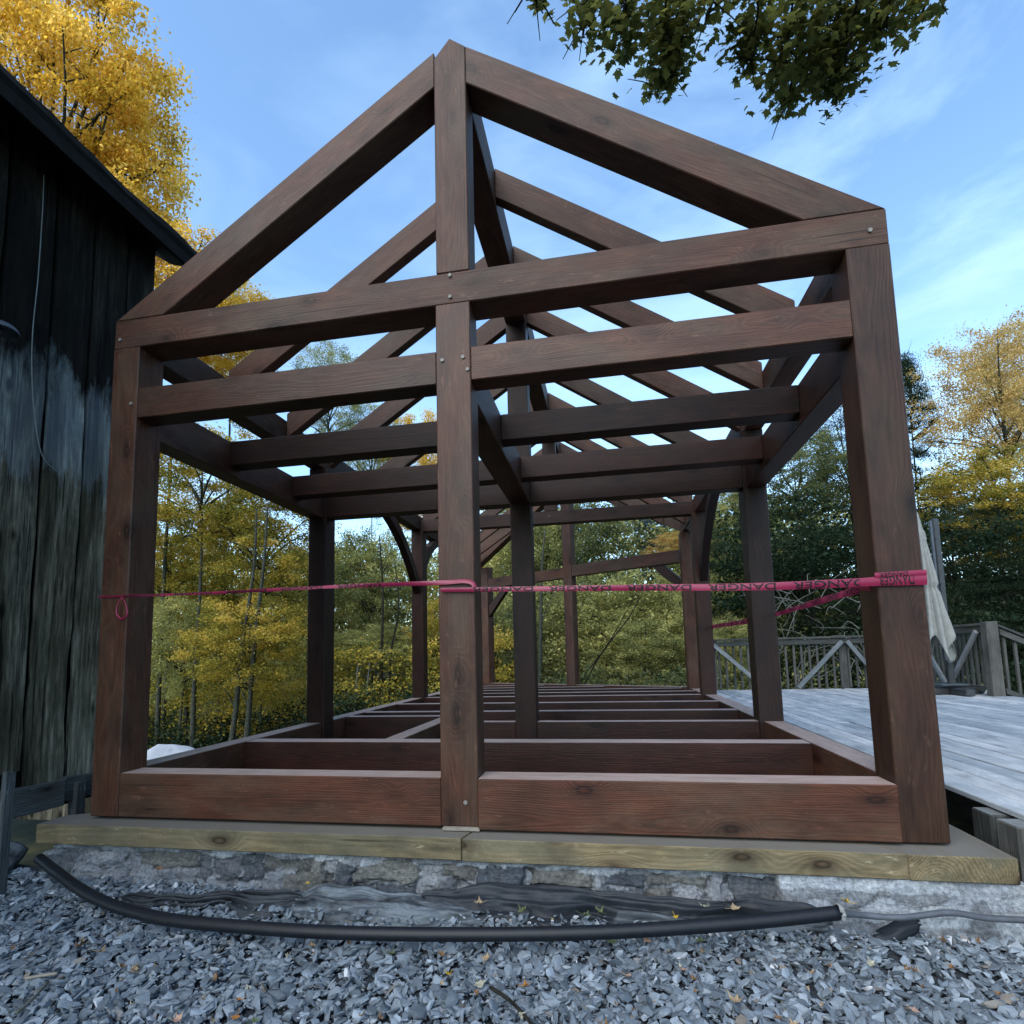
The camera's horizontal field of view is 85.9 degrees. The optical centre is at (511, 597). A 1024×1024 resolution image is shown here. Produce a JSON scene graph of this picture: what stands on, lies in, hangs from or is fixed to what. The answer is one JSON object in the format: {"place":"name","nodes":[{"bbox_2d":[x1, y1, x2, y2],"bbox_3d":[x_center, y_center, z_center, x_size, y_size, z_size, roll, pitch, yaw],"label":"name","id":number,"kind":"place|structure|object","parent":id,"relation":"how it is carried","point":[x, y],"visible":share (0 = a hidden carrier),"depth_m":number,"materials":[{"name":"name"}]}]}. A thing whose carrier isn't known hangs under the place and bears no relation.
{"place":"outdoors","nodes":[
{"label":"outdoors","id":0,"kind":"place"},
{"bbox_2d":[0,864,1023,1023],"bbox_3d":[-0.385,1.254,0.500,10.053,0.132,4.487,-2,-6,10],"label":"gravel","id":1,"kind":"structure","parent":0,"point":[164,1000],"depth_m":2.07,"materials":[{"name":"gravel"}]},
{"bbox_2d":[0,771,15,894],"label":"leaning plank","id":2,"kind":"object","parent":1,"relation":"on","point":[7,793],"visible":1,"depth_m":2.86,"materials":[{"name":"wood"}]},
{"bbox_2d":[8,840,28,870],"bbox_3d":[-3.413,1.442,2.991,1.202,0.360,0.823,-2,-6,10],"label":"plastic sheet","id":3,"kind":"object","parent":1,"relation":"on","point":[18,851],"visible":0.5,"depth_m":3.24,"materials":[{"name":"black plastic"}]},
{"bbox_2d":[14,980,49,1014],"bbox_3d":[-1.716,1.433,1.974,0.019,0.015,0.180,0,-6,-12],"label":"twig","id":4,"kind":"object","parent":1,"relation":"on","point":[27,1003],"visible":1,"depth_m":1.96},
{"bbox_2d":[25,972,57,979],"bbox_3d":[-1.796,1.445,2.102,0.101,0.011,0.014,0,-6,-18],"label":"twig","id":5,"kind":"object","parent":1,"relation":"on","point":[41,975],"visible":1,"depth_m":2.10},
{"bbox_2d":[171,1012,182,1021],"bbox_3d":[-1.109,1.398,1.835,0.049,0.022,0.029,-4,-6,19],"label":"fallen leaf","id":6,"kind":"object","parent":1,"relation":"on","point":[177,1018],"visible":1,"depth_m":1.84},
{"bbox_2d":[118,889,301,919],"bbox_3d":[-1.482,1.483,2.688,1.035,0.074,0.190,-2,-6,10],"label":"ground fabric","id":7,"kind":"object","parent":1,"relation":"on","point":[250,900],"visible":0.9,"depth_m":2.70,"materials":[{"name":"fabric"}]},
{"bbox_2d":[245,1016,259,1022],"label":"fallen leaf","id":8,"kind":"object","parent":1,"relation":"on","point":[254,1019],"visible":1,"depth_m":1.82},
{"bbox_2d":[289,883,486,926],"bbox_3d":[-0.586,1.433,2.544,0.948,0.102,0.228,-2,-6,10],"label":"ground fabric","id":9,"kind":"object","parent":1,"relation":"on","point":[352,900],"visible":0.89,"depth_m":2.54,"materials":[{"name":"fabric"}]},
{"bbox_2d":[33,854,846,941],"bbox_3d":[-0.697,1.362,2.438,4.050,0.145,0.412,-3,-6,13],"label":"drain pipe","id":10,"kind":"object","parent":1,"relation":"on","point":[85,892],"visible":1,"depth_m":2.21,"materials":[{"name":"plastic"}]},
{"bbox_2d":[845,909,1023,923],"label":"conduit","id":11,"kind":"object","parent":10,"relation":"attached to","point":[933,914],"visible":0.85,"depth_m":2.21,"materials":[{"name":"plastic"}]},
{"bbox_2d":[474,976,485,987],"bbox_3d":[-0.120,1.385,1.986,0.050,0.014,0.067,-12,12,-21],"label":"fallen leaf","id":12,"kind":"object","parent":1,"relation":"on","point":[479,983],"visible":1,"depth_m":1.98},
{"bbox_2d":[489,985,532,1023],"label":"twig","id":13,"kind":"object","parent":1,"relation":"on","point":[511,1002],"visible":1,"depth_m":1.87,"materials":[{"name":"wood"}]},
{"bbox_2d":[421,882,832,933],"bbox_3d":[0.446,1.378,2.423,1.794,0.122,0.203,-2,-6,10],"label":"ground fabric","id":14,"kind":"object","parent":1,"relation":"on","point":[546,903],"visible":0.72,"depth_m":2.47,"materials":[{"name":"fabric"}]},
{"bbox_2d":[725,902,739,909],"bbox_3d":[0.921,1.290,2.288,0.049,0.018,0.054,-7,-8,44],"label":"fallen leaf","id":15,"kind":"object","parent":14,"relation":"on","point":[733,907],"visible":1,"depth_m":2.30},
{"bbox_2d":[625,940,660,977],"bbox_3d":[0.533,1.398,2.150,0.019,0.006,0.380,-6,-7,37],"label":"twig","id":16,"kind":"object","parent":1,"relation":"on","point":[646,960],"visible":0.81,"depth_m":2.11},
{"bbox_2d":[727,990,742,1002],"bbox_3d":[0.757,1.349,1.852,0.048,0.030,0.069,-1,-6,0],"label":"fallen leaf","id":17,"kind":"object","parent":1,"relation":"on","point":[734,999],"visible":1,"depth_m":1.86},
{"bbox_2d":[839,942,856,952],"bbox_3d":[1.325,1.376,2.165,0.123,0.011,0.008,2,-7,-30],"label":"twig","id":18,"kind":"object","parent":1,"relation":"on","point":[849,946],"visible":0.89,"depth_m":2.16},
{"bbox_2d":[867,957,875,965],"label":"fallen leaf","id":19,"kind":"object","parent":1,"relation":"on","point":[870,962],"visible":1,"depth_m":2.05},
{"bbox_2d":[872,920,921,941],"bbox_3d":[1.568,1.352,2.243,0.200,0.075,0.064,-2,-6,10],"label":"ground fabric","id":20,"kind":"object","parent":1,"relation":"on","point":[899,930],"visible":0.88,"depth_m":2.24,"materials":[{"name":"fabric"}]},
{"bbox_2d":[0,0,1023,638],"label":"sky","id":21,"kind":"structure","parent":0,"point":[935,141],"materials":[{"name":"blue"}]},
{"bbox_2d":[11,576,1023,865],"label":"ground","id":22,"kind":"structure","parent":0,"point":[23,832],"depth_m":4.75,"materials":[{"name":"soil"}]},
{"bbox_2d":[0,64,197,819],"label":"barn","id":23,"kind":"structure","parent":22,"relation":"on","point":[108,236],"depth_m":3.65,"materials":[{"name":"wood"}]},
{"bbox_2d":[0,320,19,338],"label":"wall lamp","id":24,"kind":"object","parent":23,"relation":"attached to","point":[8,330],"visible":1,"depth_m":3.32,"materials":[{"name":"grey metal"}]},
{"bbox_2d":[31,175,57,471],"bbox_3d":[-3.055,-1.813,3.641,0.006,1.957,0.217,-2,-6,10],"label":"hanging wire","id":25,"kind":"object","parent":23,"relation":"hanging from","point":[33,324],"visible":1,"depth_m":3.55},
{"bbox_2d":[0,0,200,282],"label":"maple tree","id":26,"kind":"object","parent":22,"relation":"on","point":[126,101],"visible":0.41,"depth_m":15.49,"materials":[{"name":"yellow plant"}]},
{"bbox_2d":[150,588,231,744],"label":"maple tree","id":27,"kind":"object","parent":22,"relation":"on","point":[159,626],"visible":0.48,"depth_m":14.63,"materials":[{"name":"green plant"}]},
{"bbox_2d":[183,626,200,745],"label":"sapling","id":28,"kind":"object","parent":22,"relation":"on","point":[186,711],"visible":0.31,"depth_m":15.38,"materials":[{"name":"brown plant"}]},
{"bbox_2d":[153,502,237,742],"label":"maple tree","id":29,"kind":"object","parent":22,"relation":"on","point":[185,549],"visible":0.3,"depth_m":16.78,"materials":[{"name":"yellow plant"}]},
{"bbox_2d":[147,203,272,745],"bbox_3d":[-10.325,-3.154,16.519,5.690,16.207,6.208,-2,-6,10],"label":"maple tree","id":30,"kind":"object","parent":22,"relation":"on","point":[169,270],"visible":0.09,"depth_m":16.08,"materials":[{"name":"yellow plant"}]},
{"bbox_2d":[157,420,288,747],"bbox_3d":[-8.352,-0.268,14.688,4.825,9.814,4.107,3,-8,-40],"label":"maple tree","id":31,"kind":"object","parent":22,"relation":"on","point":[164,510],"visible":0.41,"depth_m":14.56,"materials":[{"name":"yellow plant"}]},
{"bbox_2d":[152,495,308,712],"bbox_3d":[-12.207,1.081,22.025,9.598,10.086,9.728,-2,-6,10],"label":"maple tree","id":32,"kind":"object","parent":22,"relation":"on","point":[229,596],"visible":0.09,"depth_m":20.94,"materials":[{"name":"yellow plant"}]},
{"bbox_2d":[160,585,307,709],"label":"maple tree","id":33,"kind":"object","parent":22,"relation":"on","point":[228,651],"visible":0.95,"depth_m":13.59,"materials":[{"name":"yellow plant"}]},
{"bbox_2d":[214,509,256,740],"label":"sapling","id":34,"kind":"object","parent":22,"relation":"on","point":[235,704],"visible":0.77,"depth_m":13.62,"materials":[{"name":"brown plant"}]},
{"bbox_2d":[207,282,292,718],"bbox_3d":[-10.219,-3.015,19.167,4.502,17.007,4.534,-2,-6,10],"label":"maple tree","id":35,"kind":"object","parent":22,"relation":"on","point":[243,355],"visible":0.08,"depth_m":19.15,"materials":[{"name":"yellow plant"}]},
{"bbox_2d":[234,503,273,736],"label":"sapling","id":36,"kind":"object","parent":22,"relation":"on","point":[248,701],"visible":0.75,"depth_m":13.57,"materials":[{"name":"brown plant"}]},
{"bbox_2d":[171,478,341,732],"bbox_3d":[-7.231,0.463,15.969,4.109,8.663,4.945,-2,-6,10],"label":"maple tree","id":37,"kind":"object","parent":22,"relation":"on","point":[287,558],"visible":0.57,"depth_m":15.34,"materials":[{"name":"yellow plant"}]},
{"bbox_2d":[288,340,366,433],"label":"bare tree","id":38,"kind":"object","parent":22,"relation":"on","point":[340,425],"visible":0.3,"depth_m":22.08,"materials":[{"name":"green plant"}]},
{"bbox_2d":[268,538,389,688],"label":"maple tree","id":39,"kind":"object","parent":22,"relation":"on","point":[335,609],"visible":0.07,"depth_m":23.93,"materials":[{"name":"yellow plant"}]},
{"bbox_2d":[149,532,511,742],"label":"woodland","id":40,"kind":"object","parent":22,"relation":"on","point":[392,591],"visible":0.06,"depth_m":19.86,"materials":[{"name":"green plant"}]},
{"bbox_2d":[147,671,551,749],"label":"undergrowth","id":41,"kind":"object","parent":22,"relation":"on","point":[347,707],"visible":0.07,"depth_m":14.74,"materials":[{"name":"green plant"}]},
{"bbox_2d":[147,624,556,749],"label":"woodland","id":42,"kind":"object","parent":22,"relation":"on","point":[228,703],"visible":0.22,"depth_m":15.45,"materials":[{"name":"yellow plant"}]},
{"bbox_2d":[150,537,558,705],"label":"distant woodland","id":43,"kind":"object","parent":22,"relation":"on","point":[341,624],"visible":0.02,"depth_m":34.49,"materials":[{"name":"green plant"}]},
{"bbox_2d":[354,645,379,711],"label":"sapling","id":44,"kind":"object","parent":22,"relation":"on","point":[357,678],"visible":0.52,"depth_m":14.62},
{"bbox_2d":[354,535,388,693],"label":"sapling","id":45,"kind":"object","parent":22,"relation":"on","point":[382,633],"visible":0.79,"depth_m":15.71,"materials":[{"name":"brown plant"}]},
{"bbox_2d":[334,622,411,688],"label":"maple tree","id":46,"kind":"object","parent":22,"relation":"on","point":[351,636],"visible":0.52,"depth_m":16.31,"materials":[{"name":"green plant"}]},
{"bbox_2d":[364,651,392,708],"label":"sapling","id":47,"kind":"object","parent":22,"relation":"on","point":[368,679],"visible":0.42,"depth_m":14.58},
{"bbox_2d":[342,402,418,691],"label":"bare tree","id":48,"kind":"object","parent":22,"relation":"on","point":[358,465],"visible":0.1,"depth_m":23.61,"materials":[{"name":"green plant"}]},
{"bbox_2d":[334,524,436,702],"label":"maple tree","id":49,"kind":"object","parent":22,"relation":"on","point":[342,569],"visible":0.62,"depth_m":18.50,"materials":[{"name":"green plant"}]},
{"bbox_2d":[388,562,410,697],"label":"sapling","id":50,"kind":"object","parent":22,"relation":"on","point":[392,644],"visible":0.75,"depth_m":15.61,"materials":[{"name":"brown plant"}]},
{"bbox_2d":[364,664,438,701],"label":"shrub","id":51,"kind":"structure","parent":22,"relation":"on","point":[376,673],"depth_m":21.33,"materials":[{"name":"green plant"}]},
{"bbox_2d":[368,406,436,540],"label":"maple tree","id":52,"kind":"object","parent":22,"relation":"on","point":[425,460],"visible":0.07,"depth_m":23.75,"materials":[{"name":"yellow plant"}]},
{"bbox_2d":[401,585,439,690],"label":"maple tree","id":53,"kind":"object","parent":22,"relation":"on","point":[432,611],"visible":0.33,"depth_m":17.18,"materials":[{"name":"green plant"}]},
{"bbox_2d":[481,508,563,641],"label":"maple tree","id":54,"kind":"object","parent":22,"relation":"on","point":[505,550],"visible":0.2,"depth_m":21.47,"materials":[{"name":"green plant"}]},
{"bbox_2d":[494,604,555,682],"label":"maple tree","id":55,"kind":"object","parent":22,"relation":"on","point":[507,657],"visible":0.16,"depth_m":16.78,"materials":[{"name":"green plant"}]},
{"bbox_2d":[39,844,1023,943],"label":"stone foundation","id":56,"kind":"object","parent":22,"relation":"on","point":[264,870],"visible":0.41,"depth_m":2.63,"materials":[{"name":"stone"}]},
{"bbox_2d":[36,813,473,859],"bbox_3d":[-1.419,1.302,3.051,2.559,0.105,0.295,-2,-6,10],"label":"treated timber","id":57,"kind":"object","parent":56,"relation":"on","point":[395,841],"visible":0.71,"depth_m":2.92,"materials":[{"name":"wood"}]},
{"bbox_2d":[462,830,908,879],"bbox_3d":[0.752,1.212,2.673,1.974,0.106,0.300,-2,-6,10],"label":"treated timber","id":58,"kind":"object","parent":56,"relation":"on","point":[854,859],"visible":0.8,"depth_m":2.54,"materials":[{"name":"wood"}]},
{"bbox_2d":[865,824,1020,884],"bbox_3d":[2.429,1.507,5.926,0.640,0.106,7.322,-2,-6,10],"label":"treated timber","id":59,"kind":"object","parent":56,"relation":"on","point":[963,857],"visible":0.35,"depth_m":2.34,"materials":[{"name":"wood"}]},
{"bbox_2d":[90,39,950,843],"bbox_3d":[0.559,-0.613,7.763,4.564,4.562,9.658,-2,-6,10],"label":"timber frame","id":60,"kind":"object","parent":59,"relation":"on","point":[472,745],"visible":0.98,"depth_m":3.32,"materials":[{"name":"brown wood"}]},
{"bbox_2d":[115,597,127,619],"bbox_3d":[-2.312,0.066,3.268,0.087,0.141,0.025,-2,-6,10],"label":"tape loop","id":61,"kind":"object","parent":60,"relation":"hanging from","point":[119,617],"visible":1,"depth_m":3.26,"materials":[{"name":"pink"}]},
{"bbox_2d":[98,579,476,597],"bbox_3d":[-1.342,-0.028,3.121,2.349,0.057,0.019,-2,-6,10],"label":"danger tape","id":62,"kind":"object","parent":60,"relation":"attached to","point":[439,582],"visible":1,"depth_m":3.06,"materials":[{"name":"red"}]},
{"bbox_2d":[441,578,859,591],"bbox_3d":[0.628,-0.050,2.769,2.050,0.088,0.012,-2,-6,10],"label":"danger tape","id":63,"kind":"object","parent":60,"relation":"attached to","point":[836,583],"visible":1,"depth_m":2.73,"materials":[{"name":"red"}]},
{"bbox_2d":[712,619,747,627],"bbox_3d":[2.508,0.318,6.449,0.019,0.125,3.009,-3,-6,14],"label":"danger tape","id":64,"kind":"object","parent":60,"relation":"attached to","point":[739,622],"visible":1,"depth_m":5.93,"materials":[{"name":"pink"}]},
{"bbox_2d":[775,586,870,615],"bbox_3d":[2.034,0.055,3.794,0.017,0.044,2.371,-3,-6,15],"label":"danger tape","id":65,"kind":"object","parent":60,"relation":"attached to","point":[850,591],"visible":0.94,"depth_m":3.31,"materials":[{"name":"pink"}]},
{"bbox_2d":[859,575,926,585],"bbox_3d":[1.774,-0.082,2.569,0.293,0.060,0.009,-2,-6,10],"label":"danger tape","id":66,"kind":"object","parent":60,"relation":"attached to","point":[898,581],"visible":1,"depth_m":2.57,"materials":[{"name":"pink"}]},
{"bbox_2d":[874,570,926,577],"bbox_3d":[1.808,-0.109,2.562,0.219,0.030,0.006,-2,-6,10],"label":"danger tape","id":67,"kind":"object","parent":60,"relation":"attached to","point":[902,573],"visible":1,"depth_m":2.56,"materials":[{"name":"pink"}]},
{"bbox_2d":[535,530,552,683],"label":"sapling","id":68,"kind":"object","parent":22,"relation":"on","point":[541,616],"visible":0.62,"depth_m":15.90,"materials":[{"name":"brown plant"}]},
{"bbox_2d":[506,502,636,620],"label":"maple tree","id":69,"kind":"object","parent":22,"relation":"on","point":[617,528],"visible":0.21,"depth_m":23.11,"materials":[{"name":"green plant"}]},
{"bbox_2d":[543,573,668,683],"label":"maple tree","id":70,"kind":"object","parent":22,"relation":"on","point":[582,628],"visible":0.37,"depth_m":16.87,"materials":[{"name":"green plant"}]},
{"bbox_2d":[580,582,653,683],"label":"sapling","id":71,"kind":"object","parent":22,"relation":"on","point":[608,640],"visible":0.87,"depth_m":13.09,"materials":[{"name":"brown plant"}]},
{"bbox_2d":[584,573,651,683],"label":"sapling","id":72,"kind":"object","parent":22,"relation":"on","point":[614,635],"visible":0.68,"depth_m":13.57,"materials":[{"name":"brown plant"}]},
{"bbox_2d":[580,617,685,685],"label":"maple tree","id":73,"kind":"object","parent":22,"relation":"on","point":[634,647],"visible":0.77,"depth_m":14.89,"materials":[{"name":"green plant"}]},
{"bbox_2d":[439,566,827,686],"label":"woodland","id":74,"kind":"object","parent":22,"relation":"on","point":[558,642],"visible":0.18,"depth_m":16.84,"materials":[{"name":"green plant"}]},
{"bbox_2d":[433,494,860,688],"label":"distant woodland","id":75,"kind":"object","parent":22,"relation":"on","point":[626,538],"visible":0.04,"depth_m":26.06,"materials":[{"name":"green plant"}]},
{"bbox_2d":[617,519,679,661],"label":"spruce tree","id":76,"kind":"object","parent":22,"relation":"on","point":[645,526],"visible":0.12,"depth_m":26.27,"materials":[{"name":"green plant"}]},
{"bbox_2d":[641,531,679,582],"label":"maple tree","id":77,"kind":"object","parent":22,"relation":"on","point":[672,541],"visible":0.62,"depth_m":24.05,"materials":[{"name":"yellow plant"}]},
{"bbox_2d":[638,564,732,678],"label":"maple tree","id":78,"kind":"object","parent":22,"relation":"on","point":[675,609],"visible":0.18,"depth_m":16.13,"materials":[{"name":"green plant"}]},
{"bbox_2d":[507,0,948,138],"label":"maple tree","id":79,"kind":"object","parent":22,"relation":"on","point":[821,70],"visible":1,"depth_m":3.75,"materials":[{"name":"green plant"}]},
{"bbox_2d":[713,613,750,689],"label":"maple tree","id":80,"kind":"object","parent":22,"relation":"on","point":[742,630],"visible":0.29,"depth_m":13.38,"materials":[{"name":"green plant"}]},
{"bbox_2d":[711,492,770,650],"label":"maple tree","id":81,"kind":"object","parent":22,"relation":"on","point":[734,499],"visible":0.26,"depth_m":20.79,"materials":[{"name":"green plant"}]},
{"bbox_2d":[709,518,783,680],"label":"hemlock tree","id":82,"kind":"object","parent":22,"relation":"on","point":[718,544],"visible":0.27,"depth_m":16.76,"materials":[{"name":"green plant"}]},
{"bbox_2d":[538,652,1023,693],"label":"undergrowth","id":83,"kind":"object","parent":22,"relation":"on","point":[673,674],"visible":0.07,"depth_m":12.86,"materials":[{"name":"green plant"}]},
{"bbox_2d":[731,424,851,683],"bbox_3d":[9.255,-0.561,17.759,4.612,9.745,5.509,-2,-6,10],"label":"maple tree","id":84,"kind":"object","parent":22,"relation":"on","point":[812,484],"visible":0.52,"depth_m":17.14,"materials":[{"name":"green plant"}]},
{"bbox_2d":[722,516,862,687],"bbox_3d":[8.084,0.737,14.442,4.630,5.892,4.910,-2,-6,10],"label":"hemlock tree","id":85,"kind":"object","parent":22,"relation":"on","point":[813,610],"visible":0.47,"depth_m":14.44,"materials":[{"name":"green plant"}]},
{"bbox_2d":[739,569,862,688],"bbox_3d":[6.892,0.658,11.889,3.874,2.527,1.673,-2,-6,10],"label":"dead brush","id":86,"kind":"object","parent":22,"relation":"on","point":[793,631],"visible":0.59,"depth_m":11.80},
{"bbox_2d":[667,452,1023,695],"bbox_3d":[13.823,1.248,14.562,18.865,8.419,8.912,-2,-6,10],"label":"woodland","id":87,"kind":"object","parent":22,"relation":"on","point":[816,558],"visible":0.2,"depth_m":13.87,"materials":[{"name":"green plant"}]},
{"bbox_2d":[795,405,923,604],"bbox_3d":[11.526,-1.368,18.150,3.827,12.524,4.048,-2,-6,10],"label":"hemlock tree","id":88,"kind":"object","parent":22,"relation":"on","point":[840,426],"visible":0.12,"depth_m":18.61,"materials":[{"name":"green plant"}]},
{"bbox_2d":[717,688,1023,882],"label":"deck","id":89,"kind":"structure","parent":22,"relation":"on","point":[982,742],"depth_m":4.36,"materials":[{"name":"wood"}]},
{"bbox_2d":[714,635,867,689],"bbox_3d":[5.373,1.191,9.921,3.560,0.955,0.190,-2,-6,10],"label":"deck railing","id":90,"kind":"object","parent":89,"relation":"on","point":[844,644],"visible":0.5,"depth_m":9.89,"materials":[{"name":"wood"}]},
{"bbox_2d":[917,512,986,695],"bbox_3d":[6.481,0.045,8.214,0.787,2.771,0.870,2,-7,-33],"label":"parasol","id":91,"kind":"object","parent":89,"relation":"on","point":[941,629],"visible":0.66,"depth_m":8.14,"materials":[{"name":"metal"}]},
{"bbox_2d":[932,623,986,691],"bbox_3d":[6.948,0.955,8.696,0.160,1.015,1.790,-2,-6,10],"label":"deck railing","id":92,"kind":"object","parent":89,"relation":"on","point":[967,629],"visible":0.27,"depth_m":8.35,"materials":[{"name":"wood"}]},
{"bbox_2d":[979,621,1005,696],"bbox_3d":[6.795,1.026,7.762,0.150,1.370,0.140,-2,-6,10],"label":"corner post","id":93,"kind":"object","parent":89,"relation":"attached to","point":[993,666],"visible":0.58,"depth_m":7.73,"materials":[{"name":"wood"}]},
{"bbox_2d":[998,624,1023,697],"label":"deck railing","id":94,"kind":"object","parent":89,"relation":"attached to","point":[1015,637],"visible":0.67,"depth_m":7.75,"materials":[{"name":"wood"}]},
{"bbox_2d":[823,585,989,667],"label":"hemlock tree","id":95,"kind":"object","parent":22,"relation":"on","point":[953,620],"visible":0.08,"depth_m":13.05,"materials":[{"name":"green plant"}]},
{"bbox_2d":[846,499,1023,682],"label":"hemlock tree","id":96,"kind":"object","parent":22,"relation":"on","point":[952,566],"visible":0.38,"depth_m":13.73,"materials":[{"name":"green plant"}]},
{"bbox_2d":[901,341,972,675],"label":"spruce tree","id":97,"kind":"object","parent":22,"relation":"on","point":[907,365],"visible":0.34,"depth_m":19.09,"materials":[{"name":"green plant"}]},
{"bbox_2d":[905,304,1023,595],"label":"maple tree","id":98,"kind":"object","parent":22,"relation":"on","point":[1000,404],"visible":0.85,"depth_m":15.93,"materials":[{"name":"yellow plant"}]},
{"bbox_2d":[914,442,1023,626],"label":"maple tree","id":99,"kind":"object","parent":22,"relation":"on","point":[992,491],"visible":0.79,"depth_m":14.44,"materials":[{"name":"yellow plant"}]},
{"bbox_2d":[943,311,1023,462],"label":"maple tree","id":100,"kind":"object","parent":22,"relation":"on","point":[1007,375],"visible":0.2,"depth_m":18.52,"materials":[{"name":"yellow plant"}]},
{"bbox_2d":[943,501,1023,691],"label":"maple tree","id":101,"kind":"object","parent":22,"relation":"on","point":[989,552],"visible":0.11,"depth_m":15.76,"materials":[{"name":"yellow plant"}]},
{"bbox_2d":[958,545,1023,651],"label":"hemlock tree","id":102,"kind":"object","parent":22,"relation":"on","point":[1019,583],"visible":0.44,"depth_m":13.95,"materials":[{"name":"green plant"}]},
{"bbox_3d":[-5.448,2.789,8.680,1.282,0.350,1.240,-2,-6,10],"label":"lumber heap","id":103,"kind":"object","parent":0,"visible":0},
{"bbox_2d":[147,744,194,759],"bbox_3d":[-5.388,2.502,8.739,1.323,0.329,1.236,-2,-6,10],"label":"tarp","id":104,"kind":"object","parent":103,"relation":"on","point":[158,750],"visible":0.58,"depth_m":8.62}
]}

